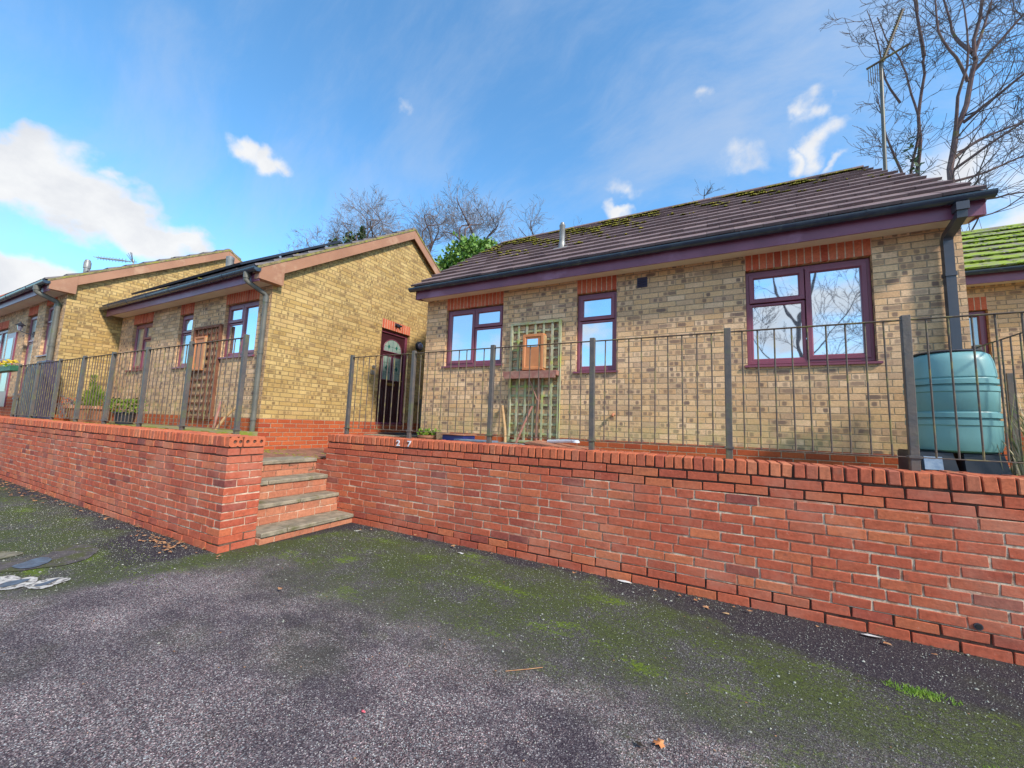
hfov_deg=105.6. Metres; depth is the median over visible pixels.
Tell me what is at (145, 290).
solar panel
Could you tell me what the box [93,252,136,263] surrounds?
tv aerial
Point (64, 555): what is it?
tarmac patch
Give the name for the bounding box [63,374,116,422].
flower pot
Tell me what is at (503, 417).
wooden stick
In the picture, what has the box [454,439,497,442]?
trough
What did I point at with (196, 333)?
trellis
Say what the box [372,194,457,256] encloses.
bare tree
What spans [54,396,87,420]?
tub
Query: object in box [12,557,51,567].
manhole cover
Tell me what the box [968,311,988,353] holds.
window
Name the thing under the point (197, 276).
solar panel
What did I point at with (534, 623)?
grit
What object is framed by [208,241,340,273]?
solar panel
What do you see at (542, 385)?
trellis
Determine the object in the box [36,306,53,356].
window
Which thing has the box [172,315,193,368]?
window
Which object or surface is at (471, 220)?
bare tree
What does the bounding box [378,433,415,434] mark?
doormat
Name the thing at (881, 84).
tv aerial
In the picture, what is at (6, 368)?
window box
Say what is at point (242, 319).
window
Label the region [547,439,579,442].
plastic pipe
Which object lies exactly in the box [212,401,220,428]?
wooden stick
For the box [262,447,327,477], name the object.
steps
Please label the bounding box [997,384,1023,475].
ornamental grass
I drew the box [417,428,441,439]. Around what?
flower pot
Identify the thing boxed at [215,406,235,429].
wooden stick
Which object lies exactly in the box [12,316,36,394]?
window
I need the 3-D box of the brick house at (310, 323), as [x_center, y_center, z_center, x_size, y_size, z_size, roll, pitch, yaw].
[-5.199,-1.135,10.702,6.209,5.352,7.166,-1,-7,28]
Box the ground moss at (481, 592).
[12,514,1017,758]
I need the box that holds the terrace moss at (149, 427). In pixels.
[36,418,232,433]
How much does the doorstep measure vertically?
0.259 m
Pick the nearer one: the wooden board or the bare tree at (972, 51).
the wooden board
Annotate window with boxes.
[0,330,7,362]
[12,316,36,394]
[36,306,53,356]
[125,323,152,371]
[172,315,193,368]
[218,301,258,358]
[441,305,503,367]
[573,291,616,373]
[745,258,882,367]
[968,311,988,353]
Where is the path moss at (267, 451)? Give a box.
[264,449,323,457]
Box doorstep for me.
[364,434,418,437]
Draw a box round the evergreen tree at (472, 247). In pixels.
[434,231,499,270]
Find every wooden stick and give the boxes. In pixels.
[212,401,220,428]
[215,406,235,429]
[501,405,505,441]
[515,406,532,442]
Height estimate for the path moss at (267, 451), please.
0.010 m
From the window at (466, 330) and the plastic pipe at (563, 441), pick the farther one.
the window at (466, 330)
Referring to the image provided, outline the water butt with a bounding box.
[903,349,1004,453]
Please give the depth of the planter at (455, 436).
5.13 m
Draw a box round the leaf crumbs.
[3,541,968,760]
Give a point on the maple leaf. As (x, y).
(659, 741)
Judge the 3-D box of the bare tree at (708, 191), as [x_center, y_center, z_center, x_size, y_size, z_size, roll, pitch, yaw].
[7.264,-2.518,15.327,2.406,10.411,2.987,2,-6,2]
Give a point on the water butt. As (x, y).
(967, 406)
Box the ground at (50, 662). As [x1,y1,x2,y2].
[0,480,1023,767]
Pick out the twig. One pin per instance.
(524, 669)
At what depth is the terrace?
6.43 m
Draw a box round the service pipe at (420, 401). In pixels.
[419,399,421,432]
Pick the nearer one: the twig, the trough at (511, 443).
the twig
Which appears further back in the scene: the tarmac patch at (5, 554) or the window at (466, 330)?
the window at (466, 330)
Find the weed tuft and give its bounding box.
[880,678,962,705]
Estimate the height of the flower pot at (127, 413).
0.531 m
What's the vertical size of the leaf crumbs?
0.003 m
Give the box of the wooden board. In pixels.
[525,440,607,450]
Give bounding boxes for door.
[0,332,17,406]
[375,329,407,424]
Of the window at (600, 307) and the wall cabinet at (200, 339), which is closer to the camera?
the window at (600, 307)
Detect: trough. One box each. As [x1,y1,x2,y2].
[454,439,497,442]
[496,442,528,444]
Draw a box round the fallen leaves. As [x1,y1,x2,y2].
[0,477,936,654]
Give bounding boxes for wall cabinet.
[192,336,207,370]
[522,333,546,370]
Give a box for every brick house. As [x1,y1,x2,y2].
[0,249,242,415]
[99,227,440,448]
[408,165,998,468]
[961,223,1023,466]
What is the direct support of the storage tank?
on the terrace
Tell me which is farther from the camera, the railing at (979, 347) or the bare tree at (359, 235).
the bare tree at (359, 235)
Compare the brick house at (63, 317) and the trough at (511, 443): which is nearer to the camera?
the trough at (511, 443)
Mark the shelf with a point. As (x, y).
(533, 374)
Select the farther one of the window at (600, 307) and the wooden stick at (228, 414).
the wooden stick at (228, 414)
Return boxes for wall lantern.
[14,322,34,337]
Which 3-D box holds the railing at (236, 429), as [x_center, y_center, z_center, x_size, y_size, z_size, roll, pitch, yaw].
[-6.852,0.147,6.365,8.631,1.298,0.061,-1,-7,28]
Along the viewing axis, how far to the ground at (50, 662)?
2.10 m
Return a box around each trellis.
[186,324,222,418]
[506,319,561,442]
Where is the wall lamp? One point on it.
(419, 346)
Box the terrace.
[106,421,257,435]
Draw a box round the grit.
[0,501,1023,767]
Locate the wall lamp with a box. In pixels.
[415,342,422,350]
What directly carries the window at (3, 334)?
in the brick house at (63, 317)
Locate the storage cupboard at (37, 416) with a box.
[33,360,57,418]
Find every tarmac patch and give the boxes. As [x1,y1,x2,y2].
[0,544,97,571]
[0,551,22,558]
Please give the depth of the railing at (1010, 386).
4.71 m
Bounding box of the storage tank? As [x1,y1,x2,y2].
[17,364,36,417]
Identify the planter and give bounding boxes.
[435,431,449,439]
[441,434,475,439]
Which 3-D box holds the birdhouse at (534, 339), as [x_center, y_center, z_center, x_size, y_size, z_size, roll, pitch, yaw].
[0.347,-0.493,6.055,0.372,0.570,0.105,-1,-7,28]
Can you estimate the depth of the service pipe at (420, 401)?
9.73 m
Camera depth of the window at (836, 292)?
4.61 m
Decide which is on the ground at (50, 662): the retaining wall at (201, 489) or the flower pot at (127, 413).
the retaining wall at (201, 489)
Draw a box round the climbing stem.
[530,378,540,440]
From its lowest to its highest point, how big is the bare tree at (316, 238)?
14.465 m
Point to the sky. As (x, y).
(152, 130)
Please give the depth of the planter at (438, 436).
5.30 m
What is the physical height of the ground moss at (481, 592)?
0.003 m
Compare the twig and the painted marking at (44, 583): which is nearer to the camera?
the twig
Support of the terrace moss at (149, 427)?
on the terrace
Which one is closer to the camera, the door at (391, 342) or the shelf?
the shelf
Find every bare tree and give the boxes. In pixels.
[279,215,355,252]
[322,185,406,246]
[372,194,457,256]
[424,177,520,250]
[495,194,582,243]
[692,181,737,200]
[820,0,989,230]
[851,0,1023,229]
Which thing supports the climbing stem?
on the terrace
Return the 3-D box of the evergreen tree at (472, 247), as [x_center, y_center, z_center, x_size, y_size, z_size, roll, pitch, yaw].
[-1.876,-2.095,17.180,4.689,9.255,3.966,-1,-7,28]
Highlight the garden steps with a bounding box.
[255,456,353,545]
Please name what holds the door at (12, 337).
in the brick house at (63, 317)
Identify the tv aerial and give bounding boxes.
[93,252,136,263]
[866,8,908,169]
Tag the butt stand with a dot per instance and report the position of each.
(985, 467)
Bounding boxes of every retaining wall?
[0,416,265,553]
[315,434,1023,665]
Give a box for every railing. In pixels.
[10,334,249,433]
[344,311,1023,470]
[971,332,1023,461]
[1005,373,1023,474]
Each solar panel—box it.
[131,280,190,294]
[153,273,216,288]
[179,256,284,281]
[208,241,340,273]
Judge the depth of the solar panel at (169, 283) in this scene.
7.71 m
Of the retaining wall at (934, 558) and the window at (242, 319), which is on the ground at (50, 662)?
the retaining wall at (934, 558)
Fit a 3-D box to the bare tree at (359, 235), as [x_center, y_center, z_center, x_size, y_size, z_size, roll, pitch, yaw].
[-9.713,-4.962,24.980,7.356,16.098,4.519,-1,-7,28]
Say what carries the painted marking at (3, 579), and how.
on the ground at (50, 662)
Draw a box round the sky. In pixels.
[0,0,1023,338]
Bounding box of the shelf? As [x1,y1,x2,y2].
[503,370,558,378]
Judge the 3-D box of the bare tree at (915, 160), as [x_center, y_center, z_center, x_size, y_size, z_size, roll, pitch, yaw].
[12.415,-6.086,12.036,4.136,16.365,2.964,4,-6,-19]
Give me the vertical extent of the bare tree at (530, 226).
11.344 m
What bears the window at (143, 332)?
in the brick house at (310, 323)
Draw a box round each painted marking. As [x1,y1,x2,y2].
[0,575,37,589]
[0,578,30,586]
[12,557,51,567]
[24,577,70,588]
[34,578,58,585]
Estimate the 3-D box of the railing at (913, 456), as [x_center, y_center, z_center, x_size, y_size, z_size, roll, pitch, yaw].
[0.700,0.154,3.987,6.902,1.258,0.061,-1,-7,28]
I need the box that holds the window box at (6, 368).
[0,359,18,372]
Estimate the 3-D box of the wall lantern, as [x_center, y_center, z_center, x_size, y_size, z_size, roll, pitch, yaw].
[-11.759,-1.315,9.401,0.387,0.360,0.177,6,-7,-30]
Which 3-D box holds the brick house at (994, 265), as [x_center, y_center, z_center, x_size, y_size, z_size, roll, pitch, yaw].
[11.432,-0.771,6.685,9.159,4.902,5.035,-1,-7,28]
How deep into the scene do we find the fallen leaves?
3.96 m
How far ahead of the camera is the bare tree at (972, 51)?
11.07 m
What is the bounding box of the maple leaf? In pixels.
[653,738,664,747]
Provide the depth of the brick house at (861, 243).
5.01 m
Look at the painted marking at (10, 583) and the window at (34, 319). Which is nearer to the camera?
the painted marking at (10, 583)
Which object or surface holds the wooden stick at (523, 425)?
on the terrace
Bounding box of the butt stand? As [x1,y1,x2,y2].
[897,449,1012,474]
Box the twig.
[507,667,542,670]
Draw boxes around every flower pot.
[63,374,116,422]
[103,397,147,424]
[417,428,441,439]

